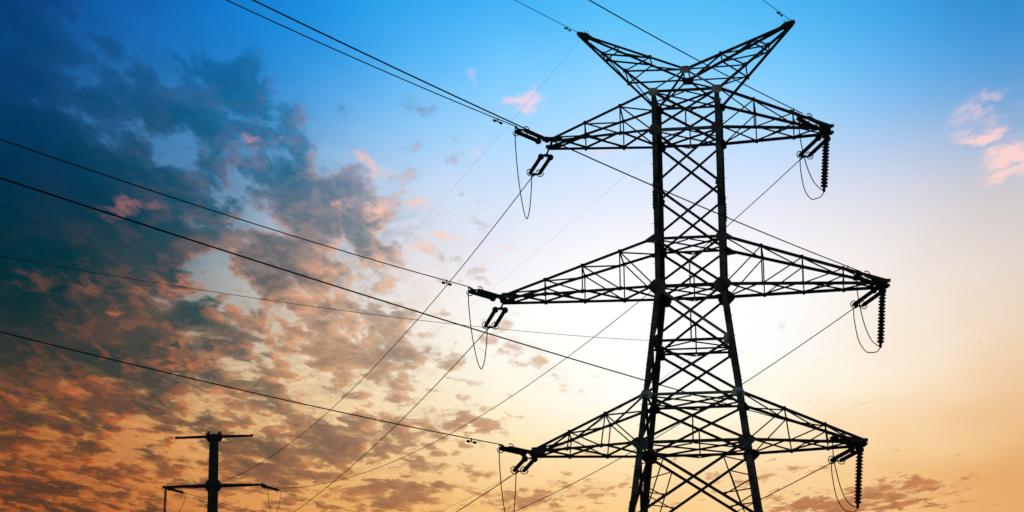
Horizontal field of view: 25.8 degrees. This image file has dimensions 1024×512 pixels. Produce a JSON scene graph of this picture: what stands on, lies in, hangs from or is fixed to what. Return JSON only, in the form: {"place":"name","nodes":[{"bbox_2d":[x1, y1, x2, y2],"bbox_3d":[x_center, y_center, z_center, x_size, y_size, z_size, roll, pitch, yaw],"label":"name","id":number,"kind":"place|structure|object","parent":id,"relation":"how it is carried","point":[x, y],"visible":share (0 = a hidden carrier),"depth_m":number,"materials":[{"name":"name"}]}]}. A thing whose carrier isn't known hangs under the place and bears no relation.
{"place":"outdoors","nodes":[
{"label":"outdoors","id":0,"kind":"place"},
{"bbox_2d":[294,330,486,511],"bbox_3d":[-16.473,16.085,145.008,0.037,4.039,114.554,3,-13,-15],"label":"conductor wire","id":1,"kind":"object","parent":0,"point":[400,420],"visible":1,"depth_m":105.03,"materials":[{"name":"metal"}]},
{"bbox_2d":[457,474,513,511],"bbox_3d":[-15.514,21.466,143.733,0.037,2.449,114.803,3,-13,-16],"label":"conductor wire","id":2,"kind":"object","parent":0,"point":[485,493],"visible":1,"depth_m":94.47,"materials":[{"name":"metal"}]},
{"bbox_2d":[0,0,1023,511],"label":"sky","id":3,"kind":"structure","parent":0,"point":[220,106],"materials":[{"name":"blue"}]},
{"bbox_2d":[737,463,829,510],"bbox_3d":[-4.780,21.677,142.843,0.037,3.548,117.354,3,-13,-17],"label":"conductor wire","id":4,"kind":"object","parent":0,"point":[789,484],"visible":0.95,"depth_m":92.07,"materials":[{"name":"metal"}]},
{"label":"ground","id":5,"kind":"structure","parent":0,"visible":0},
{"bbox_2d":[162,431,263,511],"bbox_3d":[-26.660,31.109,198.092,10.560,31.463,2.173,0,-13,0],"label":"tubular pole","id":6,"kind":"object","parent":5,"relation":"on","point":[213,440],"visible":0.97,"depth_m":200.41,"materials":[{"name":"metal"}]},
{"bbox_2d":[163,490,166,511],"bbox_3d":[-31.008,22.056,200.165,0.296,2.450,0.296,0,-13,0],"label":"suspension insulator","id":7,"kind":"object","parent":6,"relation":"hanging from","point":[165,498],"visible":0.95,"depth_m":200.15,"materials":[{"name":"plastic"}]},
{"bbox_2d":[168,488,186,494],"bbox_3d":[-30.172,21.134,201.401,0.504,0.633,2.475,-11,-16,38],"label":"tension insulator set","id":8,"kind":"object","parent":6,"relation":"attached to","point":[175,490],"visible":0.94,"depth_m":201.29,"materials":[{"name":"ceramic"}]},
{"bbox_2d":[263,484,279,492],"bbox_3d":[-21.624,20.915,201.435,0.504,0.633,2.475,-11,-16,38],"label":"tension insulator set","id":9,"kind":"object","parent":6,"relation":"attached to","point":[274,489],"visible":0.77,"depth_m":201.55,"materials":[{"name":"ceramic"}]},
{"bbox_2d":[282,491,353,511],"bbox_3d":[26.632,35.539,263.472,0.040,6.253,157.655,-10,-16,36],"label":"conductor wire","id":10,"kind":"object","parent":9,"relation":"attached to","point":[320,502],"visible":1,"depth_m":206.19,"materials":[{"name":"metal"}]},
{"bbox_2d":[176,40,579,436],"bbox_3d":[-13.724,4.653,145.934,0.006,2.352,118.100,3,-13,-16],"label":"earth wire","id":11,"kind":"object","parent":6,"relation":"attached to","point":[402,243],"visible":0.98,"depth_m":128.70,"materials":[{"name":"metal"}]},
{"bbox_2d":[500,19,890,511],"bbox_3d":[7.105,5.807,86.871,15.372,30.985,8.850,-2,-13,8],"label":"lattice pylon","id":12,"kind":"object","parent":5,"relation":"on","point":[662,299],"visible":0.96,"depth_m":88.00,"materials":[{"name":"metal"}]},
{"bbox_2d":[0,256,648,340],"bbox_3d":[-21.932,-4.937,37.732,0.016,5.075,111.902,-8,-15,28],"label":"communication cable","id":13,"kind":"object","parent":12,"relation":"attached to","point":[300,304],"visible":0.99,"depth_m":64.87,"materials":[{"name":"metal"}]},
{"bbox_2d":[466,286,504,301],"bbox_3d":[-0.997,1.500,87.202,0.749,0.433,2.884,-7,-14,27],"label":"tension insulator set","id":14,"kind":"object","parent":12,"relation":"attached to","point":[491,296],"visible":1,"depth_m":86.96,"materials":[{"name":"ceramic"}]},
{"bbox_2d":[0,139,469,286],"bbox_3d":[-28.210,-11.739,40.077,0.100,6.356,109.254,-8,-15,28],"label":"conductor wire","id":15,"kind":"object","parent":14,"relation":"attached to","point":[443,282],"visible":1,"depth_m":72.42,"materials":[{"name":"metal"}]},
{"bbox_2d":[468,287,487,369],"bbox_3d":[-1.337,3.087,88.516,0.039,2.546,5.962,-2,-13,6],"label":"jumper wire","id":16,"kind":"object","parent":14,"relation":"hanging from","point":[472,335],"visible":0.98,"depth_m":87.16,"materials":[{"name":"metal"}]},
{"bbox_2d":[253,80,730,439],"bbox_3d":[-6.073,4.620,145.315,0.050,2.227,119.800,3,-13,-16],"label":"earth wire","id":17,"kind":"object","parent":12,"relation":"attached to","point":[511,272],"visible":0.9,"depth_m":122.82,"materials":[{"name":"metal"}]},
{"bbox_2d":[482,303,507,329],"bbox_3d":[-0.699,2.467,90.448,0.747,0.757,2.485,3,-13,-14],"label":"tension insulator set","id":18,"kind":"object","parent":12,"relation":"attached to","point":[492,314],"visible":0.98,"depth_m":90.28,"materials":[{"name":"ceramic"}]},
{"bbox_2d":[497,443,535,456],"bbox_3d":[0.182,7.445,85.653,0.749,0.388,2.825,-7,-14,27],"label":"tension insulator set","id":19,"kind":"object","parent":12,"relation":"attached to","point":[518,451],"visible":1,"depth_m":85.31,"materials":[{"name":"ceramic"}]},
{"bbox_2d":[0,331,499,444],"bbox_3d":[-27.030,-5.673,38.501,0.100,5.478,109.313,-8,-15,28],"label":"conductor wire","id":20,"kind":"object","parent":19,"relation":"attached to","point":[469,441],"visible":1,"depth_m":70.31,"materials":[{"name":"metal"}]},
{"bbox_2d":[499,445,515,511],"bbox_3d":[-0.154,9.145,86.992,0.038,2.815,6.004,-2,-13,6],"label":"jumper wire","id":21,"kind":"object","parent":19,"relation":"hanging from","point":[501,484],"visible":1,"depth_m":84.95,"materials":[{"name":"metal"}]},
{"bbox_2d":[510,456,537,474],"bbox_3d":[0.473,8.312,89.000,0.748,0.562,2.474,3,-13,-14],"label":"tension insulator set","id":22,"kind":"object","parent":12,"relation":"attached to","point":[521,462],"visible":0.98,"depth_m":88.98,"materials":[{"name":"ceramic"}]},
{"bbox_2d":[513,126,549,143],"bbox_3d":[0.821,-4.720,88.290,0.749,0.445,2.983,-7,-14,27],"label":"tension insulator set","id":23,"kind":"object","parent":12,"relation":"attached to","point":[538,139],"visible":0.84,"depth_m":88.04,"materials":[{"name":"ceramic"}]},
{"bbox_2d":[226,0,514,125],"bbox_3d":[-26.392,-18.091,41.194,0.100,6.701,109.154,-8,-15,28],"label":"conductor wire","id":24,"kind":"object","parent":23,"relation":"attached to","point":[494,120],"visible":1,"depth_m":78.05,"materials":[{"name":"metal"}]},
{"bbox_2d":[515,127,531,218],"bbox_3d":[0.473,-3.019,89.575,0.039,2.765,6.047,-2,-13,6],"label":"jumper wire","id":25,"kind":"object","parent":23,"relation":"hanging from","point":[519,182],"visible":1,"depth_m":88.18,"materials":[{"name":"metal"}]},
{"bbox_2d":[526,148,552,177],"bbox_3d":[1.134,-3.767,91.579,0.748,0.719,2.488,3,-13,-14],"label":"tension insulator set","id":26,"kind":"object","parent":12,"relation":"attached to","point":[538,160],"visible":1,"depth_m":91.43,"materials":[{"name":"ceramic"}]},
{"bbox_2d":[167,178,530,488],"bbox_3d":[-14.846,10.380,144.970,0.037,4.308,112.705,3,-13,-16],"label":"conductor wire","id":27,"kind":"object","parent":26,"relation":"attached to","point":[392,347],"visible":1,"depth_m":113.44,"materials":[{"name":"metal"}]},
{"bbox_2d":[515,0,578,32],"bbox_3d":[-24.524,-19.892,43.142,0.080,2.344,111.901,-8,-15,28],"label":"earth wire","id":28,"kind":"object","parent":12,"relation":"attached to","point":[552,19],"visible":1,"depth_m":89.51,"materials":[{"name":"metal"}]},
{"bbox_2d":[441,356,692,510],"bbox_3d":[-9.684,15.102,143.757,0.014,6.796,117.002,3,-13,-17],"label":"communication cable","id":29,"kind":"object","parent":12,"relation":"attached to","point":[562,445],"visible":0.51,"depth_m":104.57,"materials":[{"name":"metal"}]},
{"bbox_2d":[763,0,790,20],"bbox_3d":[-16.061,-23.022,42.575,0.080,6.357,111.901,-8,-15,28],"label":"earth wire","id":30,"kind":"object","parent":12,"relation":"attached to","point":[779,12],"visible":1,"depth_m":88.51,"materials":[{"name":"metal"}]},
{"bbox_2d":[794,113,827,130],"bbox_3d":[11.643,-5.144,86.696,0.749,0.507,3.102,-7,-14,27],"label":"tension insulator set","id":31,"kind":"object","parent":12,"relation":"attached to","point":[815,127],"visible":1,"depth_m":86.33,"materials":[{"name":"metal"}]},
{"bbox_2d":[589,0,802,114],"bbox_3d":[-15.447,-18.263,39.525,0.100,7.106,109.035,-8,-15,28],"label":"conductor wire","id":32,"kind":"object","parent":31,"relation":"attached to","point":[791,110],"visible":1,"depth_m":76.88,"materials":[{"name":"metal"}]},
{"bbox_2d":[798,114,823,190],"bbox_3d":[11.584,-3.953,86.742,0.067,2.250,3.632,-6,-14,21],"label":"jumper wire","id":33,"kind":"object","parent":31,"relation":"hanging from","point":[804,156],"visible":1,"depth_m":85.58,"materials":[{"name":"metal"}]},
{"bbox_2d":[796,136,830,159],"bbox_3d":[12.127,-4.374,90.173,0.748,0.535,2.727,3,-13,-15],"label":"tension insulator set","id":34,"kind":"object","parent":12,"relation":"attached to","point":[815,149],"visible":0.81,"depth_m":90.29,"materials":[{"name":"metal"}]},
{"bbox_2d":[266,160,799,487],"bbox_3d":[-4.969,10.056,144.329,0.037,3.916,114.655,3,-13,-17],"label":"conductor wire","id":35,"kind":"object","parent":34,"relation":"attached to","point":[562,360],"visible":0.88,"depth_m":121.46,"materials":[{"name":"metal"}]},
{"bbox_2d":[800,161,823,199],"bbox_3d":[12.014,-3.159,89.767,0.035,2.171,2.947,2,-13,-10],"label":"jumper wire","id":36,"kind":"object","parent":34,"relation":"hanging from","point":[803,185],"visible":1,"depth_m":90.69,"materials":[{"name":"metal"}]},
{"bbox_2d":[821,131,829,191],"bbox_3d":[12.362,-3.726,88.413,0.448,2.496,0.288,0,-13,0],"label":"suspension insulator","id":37,"kind":"object","parent":12,"relation":"hanging from","point":[825,160],"visible":1,"depth_m":88.33,"materials":[{"name":"ceramic"}]},
{"bbox_2d":[828,433,862,446],"bbox_3d":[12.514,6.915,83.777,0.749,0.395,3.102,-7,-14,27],"label":"tension insulator set","id":38,"kind":"object","parent":12,"relation":"attached to","point":[846,441],"visible":1,"depth_m":83.38,"materials":[{"name":"metal"}]},
{"bbox_2d":[0,177,836,433],"bbox_3d":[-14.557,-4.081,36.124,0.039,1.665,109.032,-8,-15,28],"label":"conductor wire","id":39,"kind":"object","parent":38,"relation":"attached to","point":[373,297],"visible":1,"depth_m":54.57,"materials":[{"name":"metal"}]},
{"bbox_2d":[832,435,857,506],"bbox_3d":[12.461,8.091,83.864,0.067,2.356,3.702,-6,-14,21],"label":"jumper wire","id":40,"kind":"object","parent":38,"relation":"hanging from","point":[837,474],"visible":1,"depth_m":82.66,"materials":[{"name":"metal"}]},
{"bbox_2d":[828,445,863,464],"bbox_3d":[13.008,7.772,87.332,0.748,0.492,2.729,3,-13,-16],"label":"tension insulator set","id":41,"kind":"object","parent":12,"relation":"attached to","point":[852,451],"visible":0.84,"depth_m":87.38,"materials":[{"name":"metal"}]},
{"bbox_2d":[831,464,856,511],"bbox_3d":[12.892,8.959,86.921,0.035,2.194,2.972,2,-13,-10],"label":"jumper wire","id":42,"kind":"object","parent":41,"relation":"hanging from","point":[835,492],"visible":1,"depth_m":87.86,"materials":[{"name":"metal"}]},
{"bbox_2d":[854,446,863,508],"bbox_3d":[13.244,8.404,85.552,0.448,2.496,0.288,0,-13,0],"label":"suspension insulator","id":43,"kind":"object","parent":12,"relation":"hanging from","point":[859,474],"visible":1,"depth_m":85.46,"materials":[{"name":"ceramic"}]},
{"bbox_2d":[850,289,885,308],"bbox_3d":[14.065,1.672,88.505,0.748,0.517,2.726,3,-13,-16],"label":"tension insulator set","id":44,"kind":"object","parent":12,"relation":"attached to","point":[864,297],"visible":0.89,"depth_m":88.62,"materials":[{"name":"metal"}]},
{"bbox_2d":[514,309,852,511],"bbox_3d":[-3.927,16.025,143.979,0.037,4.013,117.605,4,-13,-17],"label":"conductor wire","id":45,"kind":"object","parent":44,"relation":"attached to","point":[685,420],"visible":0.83,"depth_m":103.59,"materials":[{"name":"metal"}]},
{"bbox_2d":[853,309,879,352],"bbox_3d":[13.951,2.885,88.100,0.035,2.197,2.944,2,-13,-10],"label":"jumper wire","id":46,"kind":"object","parent":44,"relation":"hanging from","point":[858,338],"visible":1,"depth_m":89.03,"materials":[{"name":"metal"}]},
{"bbox_2d":[851,270,885,285],"bbox_3d":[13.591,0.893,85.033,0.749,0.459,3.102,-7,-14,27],"label":"tension insulator set","id":47,"kind":"object","parent":12,"relation":"attached to","point":[871,282],"visible":1,"depth_m":84.63,"materials":[{"name":"metal"}]},
{"bbox_2d":[252,0,860,271],"bbox_3d":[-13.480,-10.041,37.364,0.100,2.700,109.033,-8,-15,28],"label":"conductor wire","id":48,"kind":"object","parent":47,"relation":"attached to","point":[847,268],"visible":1,"depth_m":61.21,"materials":[{"name":"metal"}]},
{"bbox_2d":[856,272,879,345],"bbox_3d":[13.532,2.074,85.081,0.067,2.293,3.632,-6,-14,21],"label":"jumper wire","id":49,"kind":"object","parent":47,"relation":"hanging from","point":[861,311],"visible":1,"depth_m":83.89,"materials":[{"name":"metal"}]},
{"bbox_2d":[877,285,885,347],"bbox_3d":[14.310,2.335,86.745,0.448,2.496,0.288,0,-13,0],"label":"suspension insulator","id":50,"kind":"object","parent":12,"relation":"hanging from","point":[881,314],"visible":1,"depth_m":86.65,"materials":[{"name":"ceramic"}]}
]}

